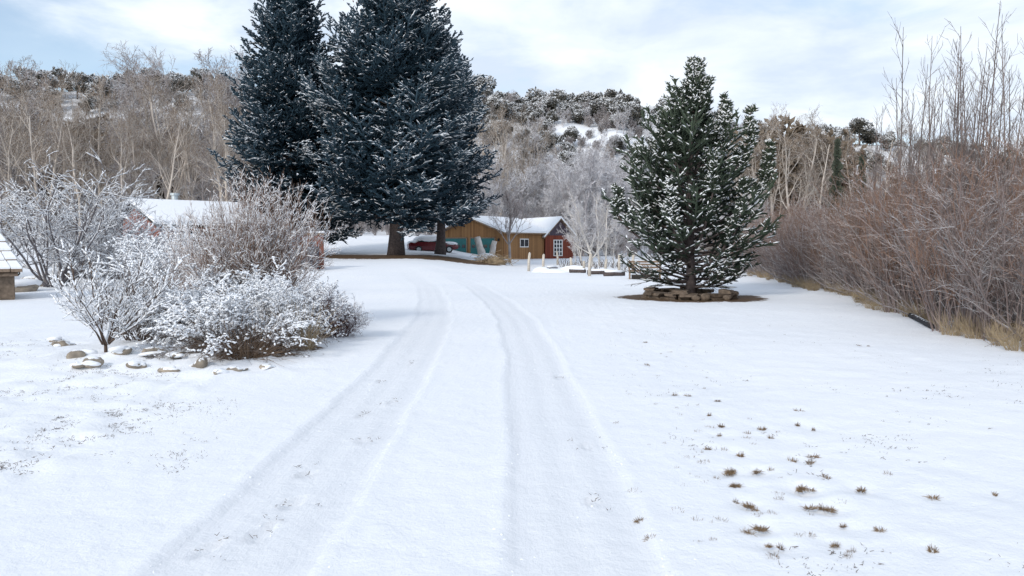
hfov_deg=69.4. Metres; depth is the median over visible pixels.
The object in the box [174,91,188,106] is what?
juniper tree
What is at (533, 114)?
juniper tree
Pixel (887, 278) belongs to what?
willow shrub
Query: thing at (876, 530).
grass tuft
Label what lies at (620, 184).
frosted tree
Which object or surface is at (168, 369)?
rock
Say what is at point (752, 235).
willow shrub
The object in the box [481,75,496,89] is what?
juniper tree
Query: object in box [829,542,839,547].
grass tuft
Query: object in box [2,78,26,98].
juniper tree
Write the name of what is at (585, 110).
frosted tree
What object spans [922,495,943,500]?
grass tuft
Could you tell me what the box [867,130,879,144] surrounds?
juniper tree
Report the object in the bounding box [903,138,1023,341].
willow shrub
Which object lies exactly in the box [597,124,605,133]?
scrub bush
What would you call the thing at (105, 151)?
leafy tree
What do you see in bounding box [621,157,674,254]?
frosted tree
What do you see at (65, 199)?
grey tree
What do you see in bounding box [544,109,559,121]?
juniper tree
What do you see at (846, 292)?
dry grass clump
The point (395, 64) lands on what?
blue spruce
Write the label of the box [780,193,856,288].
willow shrub
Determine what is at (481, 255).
snow heap
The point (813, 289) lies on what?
dry grass clump
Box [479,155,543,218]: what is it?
frosted tree
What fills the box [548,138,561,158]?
cottonwood tree
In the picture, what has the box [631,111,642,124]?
juniper tree
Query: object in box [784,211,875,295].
willow shrub
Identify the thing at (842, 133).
juniper tree
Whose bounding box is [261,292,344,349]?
shrub
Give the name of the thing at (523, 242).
window
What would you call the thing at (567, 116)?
scrub bush
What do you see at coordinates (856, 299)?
dry grass clump
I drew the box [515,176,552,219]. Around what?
frosted tree
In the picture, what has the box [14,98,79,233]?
cottonwood tree
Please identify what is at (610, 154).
scrub bush
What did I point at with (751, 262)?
willow shrub
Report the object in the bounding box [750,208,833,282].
willow shrub
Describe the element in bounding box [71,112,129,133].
leafy tree
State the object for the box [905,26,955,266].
sapling
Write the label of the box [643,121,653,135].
frosted tree
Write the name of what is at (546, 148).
juniper tree
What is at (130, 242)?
round shrub
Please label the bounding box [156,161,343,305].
lilac bush
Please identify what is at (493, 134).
cottonwood tree
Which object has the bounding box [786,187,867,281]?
willow shrub
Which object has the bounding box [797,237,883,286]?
willow shrub
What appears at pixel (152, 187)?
grey tree
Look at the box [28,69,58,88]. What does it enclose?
juniper tree
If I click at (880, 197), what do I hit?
willow shrub
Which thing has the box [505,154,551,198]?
frosted tree
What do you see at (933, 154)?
cottonwood tree
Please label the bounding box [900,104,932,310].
sapling
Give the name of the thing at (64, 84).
cottonwood tree
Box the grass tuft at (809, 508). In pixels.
[800,503,817,509]
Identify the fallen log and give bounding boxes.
[569,267,585,272]
[587,269,614,274]
[603,270,624,275]
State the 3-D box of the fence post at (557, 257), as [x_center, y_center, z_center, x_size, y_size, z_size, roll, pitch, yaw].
[3.494,-2.284,56.970,0.223,1.196,0.159,0,3,0]
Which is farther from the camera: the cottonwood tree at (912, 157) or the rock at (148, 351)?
the cottonwood tree at (912, 157)
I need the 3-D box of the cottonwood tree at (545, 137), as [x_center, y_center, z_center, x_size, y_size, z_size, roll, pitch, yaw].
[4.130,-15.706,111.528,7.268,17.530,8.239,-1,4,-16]
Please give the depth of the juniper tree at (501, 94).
219.22 m
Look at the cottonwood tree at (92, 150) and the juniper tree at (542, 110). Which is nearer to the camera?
the cottonwood tree at (92, 150)
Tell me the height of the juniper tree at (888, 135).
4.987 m
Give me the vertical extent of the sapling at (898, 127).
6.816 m
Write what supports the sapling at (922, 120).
on the ground at (432, 487)
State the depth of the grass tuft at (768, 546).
4.17 m
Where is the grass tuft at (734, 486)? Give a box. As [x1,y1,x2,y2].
[729,481,741,488]
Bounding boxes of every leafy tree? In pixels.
[0,154,48,192]
[25,108,48,135]
[35,133,97,220]
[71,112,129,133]
[71,154,147,202]
[73,128,110,148]
[87,139,125,202]
[133,142,193,198]
[723,114,809,207]
[751,128,867,218]
[753,122,855,209]
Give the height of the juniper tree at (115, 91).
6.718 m
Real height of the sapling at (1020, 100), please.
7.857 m
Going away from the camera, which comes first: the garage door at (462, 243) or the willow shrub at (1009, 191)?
the willow shrub at (1009, 191)
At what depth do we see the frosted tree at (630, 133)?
186.04 m
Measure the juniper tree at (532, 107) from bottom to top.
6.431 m
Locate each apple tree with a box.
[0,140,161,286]
[0,178,84,268]
[13,178,203,280]
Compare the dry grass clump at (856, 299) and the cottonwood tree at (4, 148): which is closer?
the dry grass clump at (856, 299)
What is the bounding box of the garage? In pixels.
[435,216,549,258]
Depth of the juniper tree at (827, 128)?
229.35 m
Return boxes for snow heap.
[460,253,496,260]
[531,267,548,271]
[540,268,568,272]
[560,265,587,271]
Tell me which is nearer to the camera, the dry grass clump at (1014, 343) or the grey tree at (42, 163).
the dry grass clump at (1014, 343)
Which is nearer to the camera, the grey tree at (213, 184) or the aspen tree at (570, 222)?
the aspen tree at (570, 222)
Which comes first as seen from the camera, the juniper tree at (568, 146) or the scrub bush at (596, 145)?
the juniper tree at (568, 146)
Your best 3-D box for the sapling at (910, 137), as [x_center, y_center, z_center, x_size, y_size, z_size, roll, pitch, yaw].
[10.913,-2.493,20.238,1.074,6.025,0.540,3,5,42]
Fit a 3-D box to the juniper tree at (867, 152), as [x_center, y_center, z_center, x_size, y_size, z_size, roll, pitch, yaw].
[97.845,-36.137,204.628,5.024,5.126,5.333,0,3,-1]
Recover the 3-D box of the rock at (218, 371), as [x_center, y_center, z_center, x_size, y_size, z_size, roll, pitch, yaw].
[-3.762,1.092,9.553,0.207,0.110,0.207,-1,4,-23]
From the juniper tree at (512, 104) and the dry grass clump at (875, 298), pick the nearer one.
the dry grass clump at (875, 298)
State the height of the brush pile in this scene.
1.412 m
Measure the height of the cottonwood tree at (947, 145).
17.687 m
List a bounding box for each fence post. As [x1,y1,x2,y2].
[527,252,530,270]
[542,254,544,266]
[556,251,558,264]
[588,253,591,275]
[618,254,620,269]
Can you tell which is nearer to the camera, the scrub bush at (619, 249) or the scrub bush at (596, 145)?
the scrub bush at (619, 249)
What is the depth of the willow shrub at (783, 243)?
33.13 m
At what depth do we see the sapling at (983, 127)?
17.31 m
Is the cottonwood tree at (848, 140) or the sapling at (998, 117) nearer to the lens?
the sapling at (998, 117)
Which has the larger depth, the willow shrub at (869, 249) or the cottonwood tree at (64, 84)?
the cottonwood tree at (64, 84)
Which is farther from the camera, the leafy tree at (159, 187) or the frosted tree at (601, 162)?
the leafy tree at (159, 187)
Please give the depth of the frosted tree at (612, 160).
162.58 m
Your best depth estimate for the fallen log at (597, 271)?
38.84 m
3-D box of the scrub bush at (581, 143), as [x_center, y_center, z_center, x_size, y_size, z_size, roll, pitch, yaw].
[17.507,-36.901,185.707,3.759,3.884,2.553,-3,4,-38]
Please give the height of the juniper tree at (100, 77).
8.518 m
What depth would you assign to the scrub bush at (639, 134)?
196.53 m
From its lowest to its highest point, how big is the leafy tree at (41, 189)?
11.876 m
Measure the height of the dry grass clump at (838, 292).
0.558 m
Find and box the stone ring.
[641,284,738,300]
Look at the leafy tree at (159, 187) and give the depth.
118.61 m
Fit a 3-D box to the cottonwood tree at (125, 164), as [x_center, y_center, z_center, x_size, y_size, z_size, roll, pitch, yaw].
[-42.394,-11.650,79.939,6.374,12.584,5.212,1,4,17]
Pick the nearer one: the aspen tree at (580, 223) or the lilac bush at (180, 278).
the lilac bush at (180, 278)
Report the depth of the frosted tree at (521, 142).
170.60 m
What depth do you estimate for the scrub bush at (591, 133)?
191.79 m
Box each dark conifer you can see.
[827,138,843,214]
[854,154,867,208]
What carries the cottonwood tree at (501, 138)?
on the ground at (432, 487)
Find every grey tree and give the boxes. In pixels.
[0,60,66,200]
[0,60,82,197]
[0,156,27,225]
[5,124,88,203]
[53,178,82,211]
[69,40,162,197]
[72,174,110,208]
[91,49,192,199]
[95,151,133,207]
[98,46,211,197]
[104,147,169,205]
[141,169,173,198]
[144,48,256,200]
[155,61,230,191]
[174,161,209,200]
[177,124,240,200]
[183,45,256,199]
[193,163,233,200]
[195,146,231,198]
[507,90,517,102]
[580,99,590,108]
[596,102,606,117]
[755,190,774,221]
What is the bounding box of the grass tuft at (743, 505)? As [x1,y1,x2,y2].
[739,502,756,507]
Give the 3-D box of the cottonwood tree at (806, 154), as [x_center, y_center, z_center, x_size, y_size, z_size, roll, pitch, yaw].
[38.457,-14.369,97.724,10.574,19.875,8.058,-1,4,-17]
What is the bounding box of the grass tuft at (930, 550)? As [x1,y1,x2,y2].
[926,543,938,552]
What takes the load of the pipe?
on the ground at (432, 487)
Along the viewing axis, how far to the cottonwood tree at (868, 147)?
96.83 m
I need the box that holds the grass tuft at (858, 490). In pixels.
[855,486,866,493]
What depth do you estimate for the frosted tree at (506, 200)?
99.64 m
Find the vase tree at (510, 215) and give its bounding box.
[483,186,531,262]
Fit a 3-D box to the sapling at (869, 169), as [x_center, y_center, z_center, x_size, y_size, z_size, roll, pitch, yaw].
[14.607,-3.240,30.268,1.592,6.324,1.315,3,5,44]
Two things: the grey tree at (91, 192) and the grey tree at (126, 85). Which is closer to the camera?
the grey tree at (91, 192)
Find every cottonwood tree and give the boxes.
[0,55,49,195]
[0,60,40,197]
[0,79,71,236]
[0,80,18,188]
[0,93,38,235]
[0,96,47,184]
[0,111,36,222]
[1,94,64,196]
[1,103,62,199]
[12,73,91,201]
[13,62,94,234]
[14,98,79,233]
[21,73,97,199]
[38,103,127,230]
[38,104,108,235]
[48,113,100,210]
[49,77,117,203]
[59,75,145,210]
[88,68,156,195]
[88,107,158,207]
[92,119,149,202]
[93,112,163,204]
[108,69,185,198]
[114,104,163,196]
[123,73,211,199]
[123,78,198,184]
[124,122,176,198]
[127,64,195,199]
[134,102,202,198]
[154,74,222,199]
[161,104,222,199]
[173,66,248,197]
[176,74,248,200]
[187,101,248,201]
[195,80,247,193]
[204,110,244,197]
[209,101,251,189]
[469,114,507,190]
[469,124,487,176]
[477,132,514,206]
[478,105,539,216]
[479,153,511,213]
[480,100,527,189]
[485,105,538,193]
[490,120,499,154]
[496,97,517,181]
[507,130,555,216]
[515,127,555,188]
[532,118,544,137]
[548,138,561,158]
[722,139,757,206]
[725,135,778,215]
[731,114,773,222]
[737,102,798,217]
[759,114,819,216]
[775,105,832,215]
[776,130,841,211]
[793,122,850,211]
[808,138,872,203]
[822,127,873,209]
[846,122,915,198]
[892,130,935,191]
[905,135,953,185]
[923,128,962,192]
[987,136,1016,206]
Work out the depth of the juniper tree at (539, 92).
226.88 m
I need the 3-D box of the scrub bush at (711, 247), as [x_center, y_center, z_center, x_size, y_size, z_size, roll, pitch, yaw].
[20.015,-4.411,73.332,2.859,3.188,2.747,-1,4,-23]
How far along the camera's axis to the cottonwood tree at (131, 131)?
84.30 m
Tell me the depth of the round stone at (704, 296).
21.85 m
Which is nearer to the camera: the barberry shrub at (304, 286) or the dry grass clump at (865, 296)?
the barberry shrub at (304, 286)
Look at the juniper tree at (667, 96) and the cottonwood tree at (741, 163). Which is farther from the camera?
the juniper tree at (667, 96)
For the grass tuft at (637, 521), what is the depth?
4.56 m
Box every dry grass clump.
[787,276,802,286]
[798,277,814,287]
[799,281,821,290]
[801,274,820,289]
[824,278,843,291]
[832,281,851,294]
[837,286,853,295]
[847,289,873,302]
[852,286,878,303]
[861,298,877,308]
[867,292,885,306]
[867,292,911,312]
[868,300,879,309]
[897,299,921,316]
[905,299,943,319]
[930,309,975,335]
[950,309,1004,338]
[951,314,976,332]
[969,314,1023,345]
[981,322,1018,341]
[985,319,1023,351]
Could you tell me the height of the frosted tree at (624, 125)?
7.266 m
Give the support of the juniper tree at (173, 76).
on the ground at (432, 487)
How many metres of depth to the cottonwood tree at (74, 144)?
99.38 m
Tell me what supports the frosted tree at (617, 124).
on the ground at (432, 487)
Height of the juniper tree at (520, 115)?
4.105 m
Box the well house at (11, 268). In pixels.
[0,230,22,299]
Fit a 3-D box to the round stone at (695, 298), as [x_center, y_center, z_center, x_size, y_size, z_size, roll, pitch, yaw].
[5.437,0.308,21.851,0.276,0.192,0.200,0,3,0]
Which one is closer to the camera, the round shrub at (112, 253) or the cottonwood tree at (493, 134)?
the round shrub at (112, 253)
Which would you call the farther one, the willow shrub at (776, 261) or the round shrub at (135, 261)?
the willow shrub at (776, 261)
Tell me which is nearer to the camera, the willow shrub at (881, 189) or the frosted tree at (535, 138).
the willow shrub at (881, 189)
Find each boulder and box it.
[15,279,41,291]
[21,275,50,286]
[40,270,58,279]
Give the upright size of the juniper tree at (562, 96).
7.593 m
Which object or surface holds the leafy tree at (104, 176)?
on the ground at (432, 487)
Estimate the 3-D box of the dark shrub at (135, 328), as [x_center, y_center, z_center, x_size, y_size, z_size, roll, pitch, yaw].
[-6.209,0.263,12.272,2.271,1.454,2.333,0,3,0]
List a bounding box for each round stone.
[691,295,699,300]
[700,293,709,300]
[723,295,730,299]
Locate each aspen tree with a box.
[558,199,594,262]
[563,220,580,261]
[565,192,606,266]
[573,191,614,265]
[593,194,624,258]
[603,220,624,265]
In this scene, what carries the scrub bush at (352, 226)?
on the ground at (432, 487)
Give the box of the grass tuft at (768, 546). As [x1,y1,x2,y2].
[764,543,775,547]
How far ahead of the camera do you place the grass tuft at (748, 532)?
4.37 m
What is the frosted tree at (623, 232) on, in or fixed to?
on the ground at (432, 487)
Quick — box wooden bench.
[628,261,661,278]
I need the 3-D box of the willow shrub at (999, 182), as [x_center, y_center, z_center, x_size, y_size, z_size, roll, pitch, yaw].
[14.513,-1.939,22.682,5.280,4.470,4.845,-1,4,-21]
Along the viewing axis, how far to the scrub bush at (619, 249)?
72.23 m
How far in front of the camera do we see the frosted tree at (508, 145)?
166.78 m
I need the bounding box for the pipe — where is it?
[908,313,934,328]
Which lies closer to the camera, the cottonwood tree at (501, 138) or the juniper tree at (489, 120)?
the cottonwood tree at (501, 138)
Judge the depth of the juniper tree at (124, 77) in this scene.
219.54 m
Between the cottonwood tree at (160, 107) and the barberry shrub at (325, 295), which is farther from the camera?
the cottonwood tree at (160, 107)
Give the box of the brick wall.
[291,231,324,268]
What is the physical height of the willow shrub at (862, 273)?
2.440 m
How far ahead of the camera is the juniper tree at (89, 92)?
208.35 m
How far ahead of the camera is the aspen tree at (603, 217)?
50.56 m
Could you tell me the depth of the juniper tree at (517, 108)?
210.46 m
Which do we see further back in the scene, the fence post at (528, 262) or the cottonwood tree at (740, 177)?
the cottonwood tree at (740, 177)
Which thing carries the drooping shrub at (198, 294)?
on the ground at (432, 487)
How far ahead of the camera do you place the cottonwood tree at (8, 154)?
80.06 m
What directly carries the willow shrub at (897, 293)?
on the ground at (432, 487)
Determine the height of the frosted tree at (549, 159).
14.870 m
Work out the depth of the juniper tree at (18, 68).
228.60 m
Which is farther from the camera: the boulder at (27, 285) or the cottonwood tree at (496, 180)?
the cottonwood tree at (496, 180)
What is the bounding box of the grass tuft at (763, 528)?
[747,524,769,532]
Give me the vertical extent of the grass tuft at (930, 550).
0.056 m
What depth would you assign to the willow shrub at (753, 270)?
37.42 m
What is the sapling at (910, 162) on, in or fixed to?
on the ground at (432, 487)
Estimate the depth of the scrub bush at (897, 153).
204.32 m
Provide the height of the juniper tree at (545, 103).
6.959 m
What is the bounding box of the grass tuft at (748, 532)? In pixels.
[742,527,756,534]
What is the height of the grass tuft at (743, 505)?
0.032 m
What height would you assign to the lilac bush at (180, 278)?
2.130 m
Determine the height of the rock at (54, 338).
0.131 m
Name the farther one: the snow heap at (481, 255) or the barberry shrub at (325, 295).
the snow heap at (481, 255)
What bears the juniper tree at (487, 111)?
on the ground at (432, 487)
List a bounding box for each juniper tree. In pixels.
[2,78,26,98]
[12,66,39,91]
[24,90,50,110]
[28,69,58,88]
[41,89,61,104]
[50,66,67,87]
[61,71,92,98]
[78,98,94,113]
[80,73,97,97]
[85,84,109,100]
[87,75,112,97]
[93,96,106,107]
[108,84,127,101]
[112,72,122,84]
[118,71,136,83]
[140,67,163,82]
[160,73,184,94]
[166,71,183,91]
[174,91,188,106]
[181,75,197,90]
[188,67,213,89]
[194,88,210,99]
[470,76,485,87]
[472,99,490,120]
[474,84,490,103]
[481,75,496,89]
[484,114,497,124]
[485,120,505,144]
[486,94,509,116]
[495,91,505,99]
[503,92,519,99]
[503,100,519,117]
[506,105,522,118]
[506,120,512,133]
[507,94,528,104]
[516,113,526,125]
[517,128,532,139]
[519,101,530,114]
[524,102,546,115]
[525,86,547,101]
[525,112,542,127]
[526,95,543,104]
[527,136,541,157]
[532,141,549,154]
[535,98,549,113]
[537,108,545,120]
[537,118,554,131]
[539,130,559,149]
[540,88,566,101]
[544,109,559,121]
[547,96,565,116]
[555,92,569,103]
[557,102,569,115]
[557,149,577,168]
[558,126,580,144]
[559,141,576,153]
[565,100,576,105]
[566,107,581,123]
[567,92,575,103]
[568,103,581,109]
[573,92,597,107]
[573,109,587,123]
[580,91,603,115]
[588,97,609,115]
[599,88,620,104]
[604,94,626,114]
[605,135,626,154]
[606,100,628,127]
[607,88,625,102]
[609,111,628,125]
[620,140,646,159]
[624,93,640,104]
[625,101,643,121]
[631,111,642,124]
[645,136,657,149]
[647,99,667,118]
[658,94,675,102]
[727,121,738,131]
[761,119,778,134]
[818,123,841,133]
[840,128,856,140]
[843,117,875,145]
[857,131,877,144]
[859,148,872,160]
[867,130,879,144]
[867,152,894,172]
[878,135,894,150]
[883,131,895,140]
[893,139,908,147]
[913,139,928,148]
[935,135,950,152]
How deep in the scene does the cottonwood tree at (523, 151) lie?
100.27 m
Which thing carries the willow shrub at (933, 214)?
on the ground at (432, 487)
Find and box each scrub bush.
[0,211,19,239]
[15,192,54,231]
[17,200,36,235]
[32,197,65,229]
[54,217,75,237]
[86,202,108,234]
[346,218,357,234]
[354,219,371,234]
[366,220,384,234]
[382,218,389,234]
[422,227,436,234]
[543,150,552,163]
[548,144,562,157]
[563,136,575,144]
[564,108,571,122]
[573,230,590,255]
[577,133,587,147]
[582,113,593,126]
[584,128,594,138]
[584,230,603,255]
[591,137,604,151]
[593,111,602,125]
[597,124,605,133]
[598,116,610,131]
[600,236,612,254]
[602,113,612,123]
[604,146,614,159]
[609,231,632,258]
[625,232,642,255]
[626,117,636,131]
[633,124,644,138]
[634,127,643,137]
[704,234,719,256]
[870,164,885,180]
[892,147,905,160]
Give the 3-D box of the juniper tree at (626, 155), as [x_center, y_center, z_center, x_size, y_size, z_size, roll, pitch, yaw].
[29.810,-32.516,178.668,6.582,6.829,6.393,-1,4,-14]
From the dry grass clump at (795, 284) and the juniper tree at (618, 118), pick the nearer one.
the dry grass clump at (795, 284)
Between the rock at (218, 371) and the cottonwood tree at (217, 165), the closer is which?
the rock at (218, 371)
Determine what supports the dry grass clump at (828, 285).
on the ground at (432, 487)
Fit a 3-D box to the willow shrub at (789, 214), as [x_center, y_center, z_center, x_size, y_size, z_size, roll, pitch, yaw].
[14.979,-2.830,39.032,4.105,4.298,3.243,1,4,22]
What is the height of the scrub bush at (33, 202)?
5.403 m
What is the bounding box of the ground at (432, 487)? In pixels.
[0,91,1023,575]
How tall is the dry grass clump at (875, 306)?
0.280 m
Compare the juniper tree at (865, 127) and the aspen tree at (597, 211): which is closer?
the aspen tree at (597, 211)
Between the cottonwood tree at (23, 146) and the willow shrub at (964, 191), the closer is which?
the willow shrub at (964, 191)
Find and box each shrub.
[28,231,128,278]
[48,237,189,351]
[60,261,186,340]
[64,231,135,271]
[91,210,216,291]
[97,225,228,299]
[127,248,273,334]
[131,269,249,345]
[134,273,321,363]
[165,221,314,295]
[174,303,315,366]
[178,256,331,342]
[231,273,346,352]
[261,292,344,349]
[267,270,364,337]
[295,276,350,315]
[317,292,373,337]
[723,216,775,269]
[726,218,771,269]
[726,231,763,273]
[733,224,832,280]
[737,213,779,275]
[740,213,833,282]
[741,209,795,276]
[745,213,788,276]
[747,212,794,274]
[748,191,833,279]
[750,194,835,284]
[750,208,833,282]
[763,198,830,238]
[765,197,815,279]
[766,196,852,286]
[778,205,844,270]
[780,181,878,289]
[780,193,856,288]
[781,199,830,270]
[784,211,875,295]
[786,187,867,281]
[791,178,909,295]
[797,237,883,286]
[800,142,979,301]
[800,194,887,280]
[804,170,898,287]
[812,133,992,305]
[817,229,938,306]
[823,233,905,296]
[824,145,963,313]
[825,205,980,318]
[826,170,990,297]
[831,125,1023,334]
[832,152,949,292]
[845,167,941,280]
[853,133,1021,322]
[855,149,1020,307]
[892,204,1023,330]
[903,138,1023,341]
[907,142,1023,301]
[925,102,1023,323]
[929,203,1023,346]
[930,154,1023,293]
[946,147,1023,313]
[961,124,1023,287]
[964,141,1023,299]
[980,148,1023,221]
[981,206,1023,304]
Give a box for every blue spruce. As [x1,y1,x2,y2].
[207,0,362,244]
[295,0,490,254]
[401,27,502,254]
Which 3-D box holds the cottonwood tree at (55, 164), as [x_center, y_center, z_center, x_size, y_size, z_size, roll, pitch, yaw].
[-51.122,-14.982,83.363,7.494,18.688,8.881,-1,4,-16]
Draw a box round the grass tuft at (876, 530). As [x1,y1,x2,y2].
[873,526,886,532]
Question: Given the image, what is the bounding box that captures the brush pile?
[469,250,515,265]
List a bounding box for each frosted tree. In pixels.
[467,168,497,215]
[474,180,504,216]
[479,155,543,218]
[489,164,521,214]
[495,185,531,217]
[501,137,514,157]
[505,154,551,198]
[507,174,547,216]
[513,128,532,155]
[513,164,572,226]
[514,158,551,214]
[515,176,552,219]
[526,116,543,136]
[529,124,543,156]
[532,164,588,224]
[537,150,582,210]
[540,182,574,225]
[542,160,611,232]
[543,147,622,255]
[547,122,557,132]
[556,107,569,125]
[556,155,610,255]
[557,142,636,252]
[567,142,631,253]
[567,159,582,198]
[577,147,612,218]
[582,102,590,124]
[599,132,618,158]
[600,149,616,170]
[610,178,643,253]
[611,112,623,132]
[613,106,631,133]
[613,214,642,254]
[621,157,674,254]
[625,125,634,144]
[628,235,648,256]
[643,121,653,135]
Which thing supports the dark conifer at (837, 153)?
on the ground at (432, 487)
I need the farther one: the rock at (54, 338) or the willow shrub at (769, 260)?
the willow shrub at (769, 260)
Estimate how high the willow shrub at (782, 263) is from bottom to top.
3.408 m
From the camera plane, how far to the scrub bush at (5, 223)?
72.62 m
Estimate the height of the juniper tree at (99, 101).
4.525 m
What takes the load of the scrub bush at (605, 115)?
on the ground at (432, 487)
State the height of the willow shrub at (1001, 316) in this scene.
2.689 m
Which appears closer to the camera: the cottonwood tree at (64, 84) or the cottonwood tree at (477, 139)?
the cottonwood tree at (64, 84)
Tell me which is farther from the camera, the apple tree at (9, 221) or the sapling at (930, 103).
the apple tree at (9, 221)
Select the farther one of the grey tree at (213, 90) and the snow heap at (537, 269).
the grey tree at (213, 90)
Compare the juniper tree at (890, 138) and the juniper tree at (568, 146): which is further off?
the juniper tree at (890, 138)
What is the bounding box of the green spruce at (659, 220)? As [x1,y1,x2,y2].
[601,54,783,292]
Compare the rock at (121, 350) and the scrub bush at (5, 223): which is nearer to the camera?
the rock at (121, 350)
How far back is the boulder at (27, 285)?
25.01 m
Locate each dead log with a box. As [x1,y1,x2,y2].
[474,236,485,254]
[489,240,496,253]
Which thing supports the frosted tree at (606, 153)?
on the ground at (432, 487)
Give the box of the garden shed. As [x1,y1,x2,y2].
[522,216,574,258]
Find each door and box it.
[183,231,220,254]
[445,237,467,252]
[470,237,495,254]
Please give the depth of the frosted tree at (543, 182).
98.78 m
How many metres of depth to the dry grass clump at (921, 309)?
16.34 m
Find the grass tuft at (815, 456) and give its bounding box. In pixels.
[806,452,820,457]
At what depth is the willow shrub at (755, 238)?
39.52 m
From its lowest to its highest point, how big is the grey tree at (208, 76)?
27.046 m
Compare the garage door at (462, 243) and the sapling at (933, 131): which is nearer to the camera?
the sapling at (933, 131)
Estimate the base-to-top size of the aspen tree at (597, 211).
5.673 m
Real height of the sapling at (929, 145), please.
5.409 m
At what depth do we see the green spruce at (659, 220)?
22.71 m
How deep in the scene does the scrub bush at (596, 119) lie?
206.52 m
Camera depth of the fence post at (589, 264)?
37.16 m
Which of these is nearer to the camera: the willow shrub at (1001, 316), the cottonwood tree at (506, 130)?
the willow shrub at (1001, 316)
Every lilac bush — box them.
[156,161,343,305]
[160,235,256,298]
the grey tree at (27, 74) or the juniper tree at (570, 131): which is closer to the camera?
the grey tree at (27, 74)
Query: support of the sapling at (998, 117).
on the ground at (432, 487)
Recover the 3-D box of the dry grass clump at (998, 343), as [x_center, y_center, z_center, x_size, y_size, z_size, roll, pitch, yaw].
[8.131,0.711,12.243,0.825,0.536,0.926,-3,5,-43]
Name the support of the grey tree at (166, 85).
on the ground at (432, 487)
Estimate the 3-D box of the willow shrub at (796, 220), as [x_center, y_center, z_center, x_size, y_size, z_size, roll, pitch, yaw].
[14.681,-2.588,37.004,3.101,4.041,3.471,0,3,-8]
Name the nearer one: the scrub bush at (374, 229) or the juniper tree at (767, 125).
the scrub bush at (374, 229)
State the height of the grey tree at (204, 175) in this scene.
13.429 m
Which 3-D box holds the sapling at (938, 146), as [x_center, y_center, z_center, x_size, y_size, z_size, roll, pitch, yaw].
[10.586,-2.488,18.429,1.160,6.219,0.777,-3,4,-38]
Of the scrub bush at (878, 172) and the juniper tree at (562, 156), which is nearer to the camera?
the juniper tree at (562, 156)
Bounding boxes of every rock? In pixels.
[47,336,61,341]
[51,340,75,346]
[66,349,97,358]
[70,362,84,368]
[81,356,103,367]
[108,345,134,354]
[126,361,146,368]
[138,347,169,356]
[157,366,179,372]
[165,351,185,358]
[188,357,207,367]
[212,368,228,374]
[226,366,247,371]
[259,363,275,369]
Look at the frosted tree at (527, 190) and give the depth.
99.03 m
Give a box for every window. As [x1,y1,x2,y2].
[520,239,528,246]
[553,240,562,255]
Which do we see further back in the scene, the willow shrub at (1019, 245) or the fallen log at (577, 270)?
the fallen log at (577, 270)
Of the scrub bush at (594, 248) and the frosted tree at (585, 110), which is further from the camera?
the frosted tree at (585, 110)
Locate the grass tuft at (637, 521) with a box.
[632,517,645,522]
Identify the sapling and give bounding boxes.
[848,128,890,225]
[861,109,884,292]
[865,103,897,287]
[870,72,926,221]
[879,14,935,308]
[888,87,925,254]
[889,90,923,300]
[896,65,942,294]
[897,74,950,280]
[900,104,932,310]
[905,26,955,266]
[908,90,941,294]
[915,68,951,306]
[920,94,941,182]
[923,100,945,200]
[932,62,976,195]
[935,18,1001,294]
[935,45,1015,308]
[939,35,978,316]
[942,56,970,308]
[947,1,1023,291]
[948,40,1005,313]
[950,37,1008,179]
[950,57,998,204]
[950,85,975,302]
[964,85,985,182]
[976,42,1020,301]
[983,14,1023,319]
[986,69,1023,308]
[995,105,1023,303]
[1011,41,1023,150]
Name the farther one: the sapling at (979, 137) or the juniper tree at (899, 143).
the juniper tree at (899, 143)
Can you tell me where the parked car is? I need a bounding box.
[407,235,457,252]
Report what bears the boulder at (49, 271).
on the ground at (432, 487)
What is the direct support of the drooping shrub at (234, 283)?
on the ground at (432, 487)
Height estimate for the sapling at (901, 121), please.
7.477 m
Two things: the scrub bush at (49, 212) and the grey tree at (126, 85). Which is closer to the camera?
the scrub bush at (49, 212)
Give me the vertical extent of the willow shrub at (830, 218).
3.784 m
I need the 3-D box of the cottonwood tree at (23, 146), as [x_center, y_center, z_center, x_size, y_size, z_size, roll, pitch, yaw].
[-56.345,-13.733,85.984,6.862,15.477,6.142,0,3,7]
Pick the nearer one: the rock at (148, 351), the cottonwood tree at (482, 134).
the rock at (148, 351)
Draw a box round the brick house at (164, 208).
[109,193,271,256]
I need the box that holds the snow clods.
[150,299,695,575]
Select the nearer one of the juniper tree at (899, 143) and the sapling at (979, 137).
the sapling at (979, 137)
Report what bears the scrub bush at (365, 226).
on the ground at (432, 487)
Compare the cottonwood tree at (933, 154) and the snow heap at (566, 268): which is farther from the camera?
the cottonwood tree at (933, 154)
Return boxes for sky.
[0,0,1023,156]
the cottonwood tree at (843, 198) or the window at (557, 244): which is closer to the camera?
the window at (557, 244)
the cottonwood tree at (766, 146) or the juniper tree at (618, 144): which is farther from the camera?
the juniper tree at (618, 144)
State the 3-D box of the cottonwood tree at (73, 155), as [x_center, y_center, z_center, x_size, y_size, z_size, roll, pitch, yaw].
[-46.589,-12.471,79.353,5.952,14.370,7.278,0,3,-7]
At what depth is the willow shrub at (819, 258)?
26.87 m
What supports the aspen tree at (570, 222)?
on the ground at (432, 487)
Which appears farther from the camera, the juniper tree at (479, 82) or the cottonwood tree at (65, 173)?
the juniper tree at (479, 82)
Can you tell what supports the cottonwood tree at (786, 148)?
on the ground at (432, 487)
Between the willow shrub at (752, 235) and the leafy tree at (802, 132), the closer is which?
the willow shrub at (752, 235)
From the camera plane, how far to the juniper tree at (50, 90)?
203.28 m

